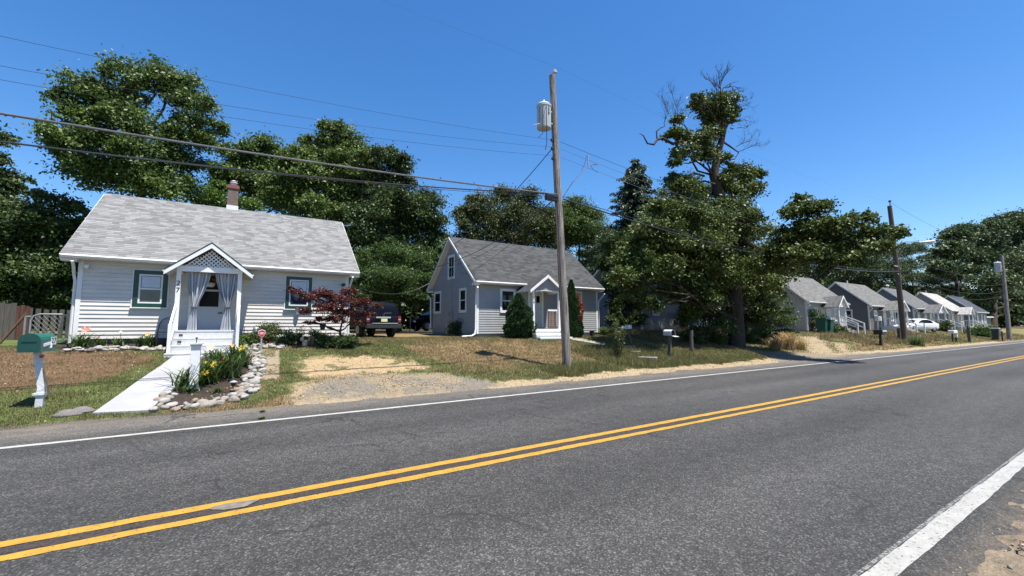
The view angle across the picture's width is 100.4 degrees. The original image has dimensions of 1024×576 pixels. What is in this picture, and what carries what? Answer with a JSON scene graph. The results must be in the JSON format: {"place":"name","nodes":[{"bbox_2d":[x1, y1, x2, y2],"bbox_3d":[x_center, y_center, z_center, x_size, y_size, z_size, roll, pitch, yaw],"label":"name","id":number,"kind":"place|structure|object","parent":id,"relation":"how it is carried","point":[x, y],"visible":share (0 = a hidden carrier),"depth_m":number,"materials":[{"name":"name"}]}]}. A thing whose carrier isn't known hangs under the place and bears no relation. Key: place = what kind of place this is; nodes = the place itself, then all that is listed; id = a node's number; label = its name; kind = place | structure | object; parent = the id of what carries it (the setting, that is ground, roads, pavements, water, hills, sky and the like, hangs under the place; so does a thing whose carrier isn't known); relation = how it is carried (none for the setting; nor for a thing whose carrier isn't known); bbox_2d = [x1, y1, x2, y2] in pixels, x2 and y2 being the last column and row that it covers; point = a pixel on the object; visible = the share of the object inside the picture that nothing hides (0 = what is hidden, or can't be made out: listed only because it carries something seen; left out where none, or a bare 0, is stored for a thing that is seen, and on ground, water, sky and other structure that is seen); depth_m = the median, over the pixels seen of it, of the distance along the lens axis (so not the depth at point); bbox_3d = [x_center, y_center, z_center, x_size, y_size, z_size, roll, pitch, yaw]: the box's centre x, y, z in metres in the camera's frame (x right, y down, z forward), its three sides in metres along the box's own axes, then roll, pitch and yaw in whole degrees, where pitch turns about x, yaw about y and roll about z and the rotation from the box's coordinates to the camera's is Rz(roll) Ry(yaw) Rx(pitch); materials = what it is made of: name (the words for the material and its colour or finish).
{"place":"outdoors","nodes":[
{"label":"outdoors","id":0,"kind":"place"},
{"bbox_2d":[92,348,240,414],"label":"front path","id":1,"kind":"structure","parent":0,"point":[141,394],"depth_m":9.04,"materials":[{"name":"concrete"}]},
{"bbox_2d":[0,341,1023,575],"bbox_3d":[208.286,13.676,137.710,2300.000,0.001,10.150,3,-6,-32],"label":"road","id":2,"kind":"structure","parent":0,"point":[850,484],"depth_m":4.53,"materials":[{"name":"grey asphalt"}]},
{"bbox_2d":[209,499,259,509],"bbox_3d":[-2.496,1.953,3.836,0.382,0.001,0.150,2,-5,-22],"label":"road patch","id":3,"kind":"object","parent":2,"relation":"on","point":[234,505],"visible":1,"depth_m":3.83,"materials":[{"name":"grey asphalt"}]},
{"bbox_2d":[0,356,1022,546],"bbox_3d":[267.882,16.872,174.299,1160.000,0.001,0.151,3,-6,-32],"label":"line","id":4,"kind":"object","parent":2,"relation":"on","point":[114,523],"visible":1,"depth_m":4.49,"materials":[{"name":"yellow paint"}]},
{"bbox_2d":[0,356,1023,553],"bbox_3d":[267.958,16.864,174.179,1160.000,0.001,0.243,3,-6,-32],"label":"paving seam","id":5,"kind":"object","parent":2,"relation":"on","point":[82,535],"visible":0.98,"depth_m":4.38,"materials":[{"name":"grey asphalt"}]},
{"bbox_2d":[0,357,1023,560],"bbox_3d":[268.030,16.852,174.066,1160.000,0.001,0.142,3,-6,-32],"label":"line","id":6,"kind":"object","parent":2,"relation":"on","point":[149,529],"visible":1,"depth_m":4.19,"materials":[{"name":"yellow paint"}]},
{"bbox_2d":[0,342,1023,448],"bbox_3d":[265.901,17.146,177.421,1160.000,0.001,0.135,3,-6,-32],"label":"edge line","id":7,"kind":"object","parent":2,"relation":"on","point":[384,408],"visible":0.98,"depth_m":7.94,"materials":[{"name":"white paint"}]},
{"bbox_2d":[852,449,1023,575],"bbox_3d":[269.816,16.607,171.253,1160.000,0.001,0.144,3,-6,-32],"label":"edge line","id":8,"kind":"object","parent":2,"relation":"on","point":[908,552],"visible":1,"depth_m":3.46,"materials":[{"name":"paint"}]},
{"bbox_2d":[0,325,1023,575],"bbox_3d":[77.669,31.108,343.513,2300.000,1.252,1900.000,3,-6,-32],"label":"ground","id":9,"kind":"structure","parent":0,"point":[994,559],"depth_m":11.17,"materials":[{"name":"soil"}]},
{"bbox_2d":[0,311,26,343],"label":"brace rail","id":10,"kind":"object","parent":9,"relation":"on","point":[14,327],"visible":0.81,"depth_m":12.64,"materials":[{"name":"brown wood"}]},
{"bbox_2d":[0,120,37,204],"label":"leafy tree","id":11,"kind":"object","parent":9,"relation":"on","point":[14,179],"visible":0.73,"depth_m":23.31,"materials":[{"name":"green plant"}]},
{"bbox_2d":[16,333,56,407],"bbox_3d":[-8.681,1.602,7.810,0.381,1.546,0.535,2,-5,-23],"label":"mailbox","id":12,"kind":"object","parent":9,"relation":"on","point":[37,344],"visible":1,"depth_m":7.78,"materials":[{"name":"green wood"}]},
{"bbox_2d":[16,333,40,352],"bbox_3d":[-8.620,0.980,7.621,0.302,0.340,0.018,2,-5,-24],"label":"box door","id":13,"kind":"structure","parent":12,"relation":"in","point":[22,347],"depth_m":7.61,"materials":[{"name":"teal metal"}]},
{"bbox_2d":[0,303,74,339],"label":"board fence","id":14,"kind":"object","parent":9,"relation":"on","point":[11,314],"visible":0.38,"depth_m":15.07,"materials":[{"name":"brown wood"}]},
{"bbox_2d":[0,183,91,328],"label":"leafy tree","id":15,"kind":"object","parent":9,"relation":"on","point":[36,235],"visible":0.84,"depth_m":19.66,"materials":[{"name":"green plant"}]},
{"bbox_2d":[22,313,73,341],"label":"chain link gate","id":16,"kind":"structure","parent":9,"relation":"on","point":[31,321],"depth_m":12.96,"materials":[{"name":"grey metal"}]},
{"bbox_2d":[51,409,82,417],"bbox_3d":[-7.835,2.228,7.535,0.403,0.176,0.266,3,-6,-32],"label":"border stone","id":17,"kind":"object","parent":9,"relation":"on","point":[67,412],"visible":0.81,"depth_m":7.47,"materials":[{"name":"grey stone"}]},
{"bbox_2d":[58,326,104,348],"bbox_3d":[-11.896,1.353,11.757,1.293,0.612,1.064,2,-5,-24],"label":"flowering plant","id":18,"kind":"object","parent":9,"relation":"on","point":[79,341],"depth_m":11.72,"materials":[{"name":"green plant"}]},
{"bbox_2d":[13,44,235,202],"bbox_3d":[-18.994,-4.888,21.605,8.046,15.038,5.911,3,-6,-32],"label":"leafy tree","id":19,"kind":"object","parent":9,"relation":"on","point":[140,178],"visible":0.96,"depth_m":20.90,"materials":[{"name":"green plant"}]},
{"bbox_2d":[131,332,164,346],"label":"wall plant","id":20,"kind":"object","parent":9,"relation":"on","point":[148,340],"depth_m":12.42,"materials":[{"name":"green plant"}]},
{"bbox_2d":[158,367,224,389],"bbox_3d":[-7.084,1.988,9.505,1.462,0.454,1.588,3,-6,-32],"label":"daylily","id":21,"kind":"object","parent":9,"relation":"on","point":[185,383],"visible":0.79,"depth_m":9.38,"materials":[{"name":"green plant"}]},
{"bbox_2d":[188,337,203,388],"bbox_3d":[-7.077,1.757,9.523,0.250,1.316,0.250,3,-6,-32],"label":"garden post","id":22,"kind":"object","parent":9,"relation":"on","point":[195,352],"visible":0.77,"depth_m":9.46,"materials":[{"name":"white paint"}]},
{"bbox_2d":[166,357,241,383],"bbox_3d":[-7.116,1.927,10.005,1.446,0.545,1.542,-3,-6,31],"label":"daylily","id":23,"kind":"object","parent":9,"relation":"on","point":[215,370],"visible":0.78,"depth_m":9.87,"materials":[{"name":"green plant"}]},
{"bbox_2d":[0,343,409,428],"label":"lawn grass","id":24,"kind":"structure","parent":9,"relation":"on","point":[102,400],"depth_m":9.22,"materials":[{"name":"green plant"}]},
{"bbox_2d":[59,180,359,357],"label":"house","id":25,"kind":"structure","parent":9,"relation":"on","point":[137,258],"depth_m":14.06,"materials":[{"name":"white"}]},
{"bbox_2d":[129,269,169,308],"bbox_3d":[-11.088,0.028,13.089,0.912,1.193,0.060,3,-6,-32],"label":"window","id":26,"kind":"structure","parent":25,"relation":"in","point":[150,288],"depth_m":13.09,"materials":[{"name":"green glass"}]},
{"bbox_2d":[186,273,210,329],"bbox_3d":[-9.579,0.504,12.961,0.616,1.928,0.150,3,-6,-32],"label":"curtain","id":27,"kind":"object","parent":25,"relation":"hanging from","point":[197,283],"visible":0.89,"depth_m":12.95,"materials":[{"name":"fabric"}]},
{"bbox_2d":[187,272,230,329],"bbox_3d":[-9.791,0.376,13.800,1.080,1.944,0.240,3,-6,-32],"label":"door","id":28,"kind":"structure","parent":25,"relation":"in","point":[210,309],"depth_m":13.84,"materials":[{"name":"white wood"}]},
{"bbox_2d":[216,274,237,329],"bbox_3d":[-8.959,0.544,13.351,0.610,1.940,0.150,3,-6,-32],"label":"curtain","id":29,"kind":"object","parent":25,"relation":"hanging from","point":[227,285],"visible":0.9,"depth_m":13.38,"materials":[{"name":"fabric"}]},
{"bbox_2d":[283,275,312,309],"bbox_3d":[-7.626,0.175,15.274,0.938,1.216,0.060,3,-6,-32],"label":"window","id":30,"kind":"structure","parent":25,"relation":"in","point":[304,282],"depth_m":15.26,"materials":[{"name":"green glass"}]},
{"bbox_2d":[200,344,233,367],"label":"daylily","id":31,"kind":"object","parent":9,"relation":"on","point":[212,355],"visible":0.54,"depth_m":10.93,"materials":[{"name":"green plant"}]},
{"bbox_2d":[182,176,268,212],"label":"leafy tree","id":32,"kind":"object","parent":9,"relation":"on","point":[215,193],"visible":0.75,"depth_m":25.48,"materials":[{"name":"green plant"}]},
{"bbox_2d":[205,352,251,377],"bbox_3d":[-6.935,1.878,10.415,1.213,0.579,1.355,-1,-5,8],"label":"daylily","id":33,"kind":"object","parent":9,"relation":"on","point":[229,363],"visible":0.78,"depth_m":10.36,"materials":[{"name":"green plant"}]},
{"bbox_2d":[215,344,257,366],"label":"daylily","id":34,"kind":"object","parent":9,"relation":"on","point":[238,351],"visible":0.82,"depth_m":11.22,"materials":[{"name":"green plant"}]},
{"bbox_2d":[239,331,258,345],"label":"shrub","id":35,"kind":"object","parent":9,"relation":"on","point":[244,339],"visible":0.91,"depth_m":13.67,"materials":[{"name":"green plant"}]},
{"bbox_2d":[197,125,301,215],"bbox_3d":[-19.122,-4.553,32.472,8.835,16.239,7.615,-3,-6,31],"label":"leafy tree","id":36,"kind":"object","parent":9,"relation":"on","point":[263,143],"visible":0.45,"depth_m":32.01,"materials":[{"name":"green plant"}]},
{"bbox_2d":[249,317,286,342],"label":"rose bush","id":37,"kind":"object","parent":9,"relation":"on","point":[270,330],"visible":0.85,"depth_m":13.94,"materials":[{"name":"green plant"}]},
{"bbox_2d":[272,327,306,344],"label":"shrub","id":38,"kind":"object","parent":9,"relation":"on","point":[291,336],"visible":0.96,"depth_m":14.06,"materials":[{"name":"green plant"}]},
{"bbox_2d":[303,330,335,344],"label":"shrub","id":39,"kind":"object","parent":9,"relation":"on","point":[318,334],"visible":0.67,"depth_m":14.54,"materials":[{"name":"green plant"}]},
{"bbox_2d":[253,116,387,226],"bbox_3d":[-13.406,-4.742,31.528,10.690,16.462,8.354,3,-6,-32],"label":"leafy tree","id":40,"kind":"object","parent":9,"relation":"on","point":[344,148],"visible":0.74,"depth_m":29.92,"materials":[{"name":"green plant"}]},
{"bbox_2d":[283,284,383,337],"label":"japanese maple","id":41,"kind":"object","parent":9,"relation":"on","point":[342,299],"visible":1,"depth_m":14.34,"materials":[{"name":"red plant"}]},
{"bbox_2d":[316,331,361,349],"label":"maple underbush","id":42,"kind":"object","parent":9,"relation":"on","point":[346,341],"visible":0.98,"depth_m":14.25,"materials":[{"name":"green plant"}]},
{"bbox_2d":[0,338,734,422],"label":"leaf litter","id":43,"kind":"object","parent":9,"relation":"on","point":[316,370],"visible":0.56,"depth_m":11.19,"materials":[{"name":"plant"}]},
{"bbox_2d":[347,301,401,336],"bbox_3d":[-6.918,1.482,20.348,2.009,1.685,4.115,4,-7,-40],"label":"parked suv","id":44,"kind":"object","parent":9,"relation":"on","point":[388,317],"visible":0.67,"depth_m":18.98,"materials":[{"name":"paint"}]},
{"bbox_2d":[328,140,455,331],"bbox_3d":[-8.414,-3.688,31.787,11.327,14.413,7.134,7,-9,-55],"label":"leafy tree","id":45,"kind":"object","parent":9,"relation":"on","point":[405,216],"visible":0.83,"depth_m":30.67,"materials":[{"name":"green plant"}]},
{"bbox_2d":[349,237,445,332],"bbox_3d":[-6.986,-0.189,26.650,7.996,6.558,5.631,3,-6,-32],"label":"leafy tree","id":46,"kind":"object","parent":9,"relation":"on","point":[396,253],"visible":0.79,"depth_m":26.28,"materials":[{"name":"green plant"}]},
{"bbox_2d":[405,311,432,330],"bbox_3d":[-4.815,2.145,28.562,4.420,1.440,1.780,4,-6,-38],"label":"parked car","id":47,"kind":"object","parent":9,"relation":"on","point":[422,321],"visible":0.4,"depth_m":27.08,"materials":[{"name":"black metal"}]},
{"bbox_2d":[443,317,463,335],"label":"shrub","id":48,"kind":"object","parent":9,"relation":"on","point":[454,327],"visible":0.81,"depth_m":21.07,"materials":[{"name":"green plant"}]},
{"bbox_2d":[0,245,970,330],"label":"woods","id":49,"kind":"object","parent":9,"relation":"on","point":[406,313],"visible":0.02,"depth_m":102.03,"materials":[{"name":"green plant"}]},
{"bbox_2d":[440,180,570,248],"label":"leafy tree","id":50,"kind":"object","parent":9,"relation":"on","point":[516,211],"visible":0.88,"depth_m":41.32,"materials":[{"name":"green plant"}]},
{"bbox_2d":[290,361,727,405],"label":"gravel","id":51,"kind":"structure","parent":9,"relation":"on","point":[449,385],"depth_m":11.29,"materials":[{"name":"beige gravel"}]},
{"bbox_2d":[426,237,604,340],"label":"house","id":52,"kind":"structure","parent":9,"relation":"on","point":[478,300],"depth_m":21.79,"materials":[{"name":"grey"}]},
{"bbox_2d":[434,291,440,313],"bbox_3d":[-4.141,0.810,23.709,0.035,1.240,0.970,3,-6,-32],"label":"window","id":53,"kind":"structure","parent":52,"relation":"in","point":[437,295],"depth_m":23.71,"materials":[{"name":"white glass"}]},
{"bbox_2d":[448,254,454,279],"bbox_3d":[-3.177,-1.096,22.344,0.035,1.280,0.860,3,-6,-32],"label":"window","id":54,"kind":"structure","parent":52,"relation":"in","point":[451,256],"depth_m":22.31,"materials":[{"name":"white glass"}]},
{"bbox_2d":[459,287,466,312],"bbox_3d":[-2.423,0.603,20.999,0.035,1.220,0.800,3,-6,-32],"label":"window","id":55,"kind":"structure","parent":52,"relation":"in","point":[462,291],"depth_m":20.98,"materials":[{"name":"white glass"}]},
{"bbox_2d":[500,288,515,312],"bbox_3d":[-0.196,0.624,20.679,0.884,1.165,0.035,3,-6,-32],"label":"window","id":56,"kind":"structure","parent":52,"relation":"in","point":[506,295],"depth_m":20.61,"materials":[{"name":"white glass"}]},
{"bbox_2d":[528,291,543,326],"bbox_3d":[1.206,1.056,21.505,0.929,1.844,0.079,3,-6,-32],"label":"door","id":57,"kind":"structure","parent":52,"relation":"in","point":[539,314],"depth_m":21.60,"materials":[{"name":"white wood"}]},
{"bbox_2d":[502,293,536,338],"bbox_3d":[0.353,1.317,19.826,1.630,2.224,1.404,0,-5,5],"label":"conical shrub","id":58,"kind":"object","parent":9,"relation":"on","point":[519,311],"visible":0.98,"depth_m":19.38,"materials":[{"name":"green plant"}]},
{"bbox_2d":[532,69,570,367],"bbox_3d":[1.290,-2.328,14.487,1.612,10.838,0.595,3,-6,-32],"label":"utility pole","id":59,"kind":"object","parent":9,"relation":"on","point":[547,120],"visible":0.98,"depth_m":14.54,"materials":[{"name":"brown wood"}]},
{"bbox_2d":[3,66,546,146],"bbox_3d":[-13.667,-4.900,5.027,35.797,1.530,0.007,3,-6,-32],"label":"cable","id":60,"kind":"object","parent":59,"relation":"attached to","point":[251,109],"visible":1,"depth_m":9.69,"materials":[{"name":"black rubber"}]},
{"bbox_2d":[1,36,549,139],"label":"cable","id":61,"kind":"object","parent":59,"relation":"attached to","point":[246,87],"visible":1,"depth_m":9.64,"materials":[{"name":"black rubber"}]},
{"bbox_2d":[4,80,551,155],"bbox_3d":[-13.661,-4.623,5.008,35.812,1.484,0.007,3,-6,-32],"label":"cable","id":62,"kind":"object","parent":59,"relation":"attached to","point":[250,120],"visible":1,"depth_m":9.66,"materials":[{"name":"black rubber"}]},
{"bbox_2d":[0,112,557,194],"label":"cable","id":63,"kind":"object","parent":59,"relation":"attached to","point":[252,152],"visible":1,"depth_m":9.65,"materials":[{"name":"black rubber"}]},
{"bbox_2d":[0,141,558,196],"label":"cable","id":64,"kind":"object","parent":59,"relation":"attached to","point":[275,172],"visible":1,"depth_m":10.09,"materials":[{"name":"black rubber"}]},
{"bbox_2d":[333,334,779,397],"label":"lawn grass","id":65,"kind":"structure","parent":9,"relation":"on","point":[733,356],"depth_m":15.72,"materials":[{"name":"green plant"}]},
{"bbox_2d":[567,279,584,337],"bbox_3d":[3.101,1.067,21.334,1.124,3.022,0.946,3,-6,-32],"label":"columnar shrub","id":66,"kind":"object","parent":9,"relation":"on","point":[575,307],"visible":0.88,"depth_m":21.05,"materials":[{"name":"green plant"}]},
{"bbox_2d":[541,189,613,274],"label":"leafy tree","id":67,"kind":"object","parent":9,"relation":"on","point":[580,221],"visible":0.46,"depth_m":48.52,"materials":[{"name":"green plant"}]},
{"bbox_2d":[611,318,629,357],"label":"tall weed","id":68,"kind":"object","parent":9,"relation":"on","point":[617,347],"visible":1,"depth_m":16.95,"materials":[{"name":"green plant"}]},
{"bbox_2d":[585,221,660,331],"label":"leafy tree","id":69,"kind":"object","parent":9,"relation":"on","point":[607,240],"visible":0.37,"depth_m":26.21,"materials":[{"name":"green plant"}]},
{"bbox_2d":[584,158,679,323],"bbox_3d":[10.533,-3.589,35.352,11.743,14.876,11.697,3,-6,-32],"label":"spruce tree","id":70,"kind":"object","parent":9,"relation":"on","point":[628,195],"visible":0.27,"depth_m":35.19,"materials":[{"name":"green plant"}]},
{"bbox_2d":[536,341,731,376],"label":"tall weeds","id":71,"kind":"object","parent":9,"relation":"on","point":[679,357],"visible":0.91,"depth_m":16.83,"materials":[{"name":"green plant"}]},
{"bbox_2d":[593,269,711,331],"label":"house","id":72,"kind":"structure","parent":9,"relation":"on","point":[657,320],"depth_m":29.57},
{"bbox_2d":[631,167,711,329],"bbox_3d":[12.474,-2.702,30.752,11.081,12.420,4.527,4,-7,-41],"label":"leafy tree","id":73,"kind":"object","parent":9,"relation":"on","point":[662,193],"visible":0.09,"depth_m":29.97,"materials":[{"name":"green plant"}]},
{"bbox_2d":[674,307,742,344],"bbox_3d":[10.855,1.828,23.522,3.297,3.094,4.074,-3,-6,31],"label":"understory bush","id":74,"kind":"object","parent":9,"relation":"on","point":[722,323],"visible":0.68,"depth_m":22.77,"materials":[{"name":"green plant"}]},
{"bbox_2d":[600,60,915,347],"bbox_3d":[12.919,-5.028,21.907,19.060,16.653,10.822,3,-6,-32],"label":"oak tree","id":75,"kind":"object","parent":9,"relation":"on","point":[697,268],"visible":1,"depth_m":21.63,"materials":[{"name":"green plant"}]},
{"bbox_2d":[744,292,801,343],"bbox_3d":[15.884,1.975,26.418,3.706,3.486,5.746,-4,-6,39],"label":"roadside bush","id":76,"kind":"object","parent":9,"relation":"on","point":[764,329],"visible":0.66,"depth_m":25.71,"materials":[{"name":"green plant"}]},
{"bbox_2d":[750,276,865,334],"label":"house","id":77,"kind":"structure","parent":9,"relation":"on","point":[808,293],"depth_m":38.00,"materials":[{"name":"beige"}]},
{"bbox_2d":[807,306,828,330],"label":"shrub","id":78,"kind":"object","parent":9,"relation":"on","point":[813,315],"visible":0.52,"depth_m":36.78,"materials":[{"name":"green plant"}]},
{"bbox_2d":[814,318,829,332],"bbox_3d":[25.680,3.096,35.261,0.835,1.242,0.854,3,-6,-32],"label":"rubbish bin","id":79,"kind":"object","parent":9,"relation":"on","point":[821,324],"visible":0.89,"depth_m":35.03,"materials":[{"name":"green plastic"}]},
{"bbox_2d":[778,214,875,281],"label":"leafy tree","id":80,"kind":"object","parent":9,"relation":"on","point":[819,272],"visible":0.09,"depth_m":77.92,"materials":[{"name":"green plant"}]},
{"bbox_2d":[835,240,910,285],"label":"leafy tree","id":81,"kind":"object","parent":9,"relation":"on","point":[883,264],"visible":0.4,"depth_m":106.51,"materials":[{"name":"green plant"}]},
{"bbox_2d":[827,281,925,333],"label":"house","id":82,"kind":"structure","parent":9,"relation":"on","point":[871,309],"depth_m":45.32,"materials":[{"name":"beige"}]},
{"bbox_2d":[876,240,937,294],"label":"leafy tree","id":83,"kind":"object","parent":9,"relation":"on","point":[913,248],"visible":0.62,"depth_m":131.48,"materials":[{"name":"green plant"}]},
{"bbox_2d":[887,200,935,339],"bbox_3d":[31.621,-1.242,33.793,2.815,11.797,1.432,-2,-5,18],"label":"utility pole","id":84,"kind":"object","parent":9,"relation":"on","point":[903,326],"visible":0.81,"depth_m":33.99,"materials":[{"name":"brown wood"}]},
{"bbox_2d":[563,198,899,271],"bbox_3d":[16.334,-1.830,24.320,35.040,0.827,0.045,3,-6,-34],"label":"cable","id":85,"kind":"object","parent":84,"relation":"attached to","point":[699,239],"visible":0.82,"depth_m":18.30,"materials":[{"name":"black rubber"}]},
{"bbox_2d":[894,319,939,331],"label":"parked car","id":86,"kind":"object","parent":9,"relation":"on","point":[932,326],"visible":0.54,"depth_m":45.88,"materials":[{"name":"white metal"}]},
{"bbox_2d":[876,285,961,331],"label":"house","id":87,"kind":"structure","parent":9,"relation":"on","point":[919,308],"depth_m":52.73,"materials":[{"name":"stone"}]},
{"bbox_2d":[911,255,970,295],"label":"leafy tree","id":88,"kind":"object","parent":9,"relation":"on","point":[941,283],"visible":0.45,"depth_m":127.04,"materials":[{"name":"green plant"}]},
{"bbox_2d":[936,319,954,331],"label":"shrub","id":89,"kind":"object","parent":9,"relation":"on","point":[945,325],"visible":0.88,"depth_m":50.29,"materials":[{"name":"green plant"}]},
{"bbox_2d":[915,290,987,329],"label":"house","id":90,"kind":"structure","parent":9,"relation":"on","point":[956,313],"depth_m":60.18,"materials":[{"name":"beige"}]},
{"bbox_2d":[917,218,997,296],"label":"grove tree","id":91,"kind":"object","parent":9,"relation":"on","point":[950,251],"visible":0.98,"depth_m":79.67,"materials":[{"name":"green plant"}]},
{"bbox_2d":[944,296,988,326],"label":"house","id":92,"kind":"structure","parent":9,"relation":"on","point":[980,314],"depth_m":67.77,"materials":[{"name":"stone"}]},
{"bbox_2d":[960,322,1001,336],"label":"shrub","id":93,"kind":"object","parent":9,"relation":"on","point":[980,330],"visible":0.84,"depth_m":48.15,"materials":[{"name":"green plant"}]},
{"bbox_2d":[952,267,1023,327],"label":"grove tree","id":94,"kind":"object","parent":9,"relation":"on","point":[994,307],"visible":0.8,"depth_m":77.00,"materials":[{"name":"green plant"}]},
{"bbox_2d":[966,207,1023,271],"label":"grove tree","id":95,"kind":"object","parent":9,"relation":"on","point":[1005,227],"visible":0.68,"depth_m":107.98,"materials":[{"name":"green plant"}]},
{"bbox_2d":[994,255,1011,338],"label":"utility pole","id":96,"kind":"object","parent":9,"relation":"on","point":[999,266],"visible":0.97,"depth_m":46.95,"materials":[{"name":"brown wood"}]},
{"bbox_2d":[991,205,1023,323],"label":"grove tree","id":97,"kind":"object","parent":9,"relation":"on","point":[1013,250],"visible":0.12,"depth_m":108.32,"materials":[{"name":"green plant"}]},
{"bbox_2d":[0,0,1023,325],"label":"sky","id":98,"kind":"structure","parent":0,"point":[916,105],"materials":[{"name":"blue"}]},
{"bbox_2d":[609,326,788,343],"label":"dry tall grass","id":99,"kind":"structure","parent":0,"point":[652,333],"depth_m":23.61,"materials":[{"name":"plant"}]},
{"bbox_2d":[759,337,788,349],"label":"ornamental grass","id":100,"kind":"object","parent":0,"point":[777,343],"depth_m":23.14,"materials":[{"name":"plant"}]},
{"bbox_2d":[771,332,804,349],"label":"ornamental grass","id":101,"kind":"object","parent":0,"point":[790,345],"depth_m":23.72,"materials":[{"name":"plant"}]},
{"bbox_2d":[655,329,1023,357],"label":"verge grass","id":102,"kind":"structure","parent":0,"point":[1015,337],"depth_m":31.61,"materials":[{"name":"green plant"}]},
{"bbox_2d":[797,330,961,345],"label":"dry tall grass","id":103,"kind":"structure","parent":0,"point":[891,337],"depth_m":33.41,"materials":[{"name":"beige plant"}]},
{"bbox_2d":[951,506,1023,575],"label":"gravel","id":104,"kind":"structure","parent":0,"point":[1010,548],"depth_m":3.10,"materials":[{"name":"gravel"}]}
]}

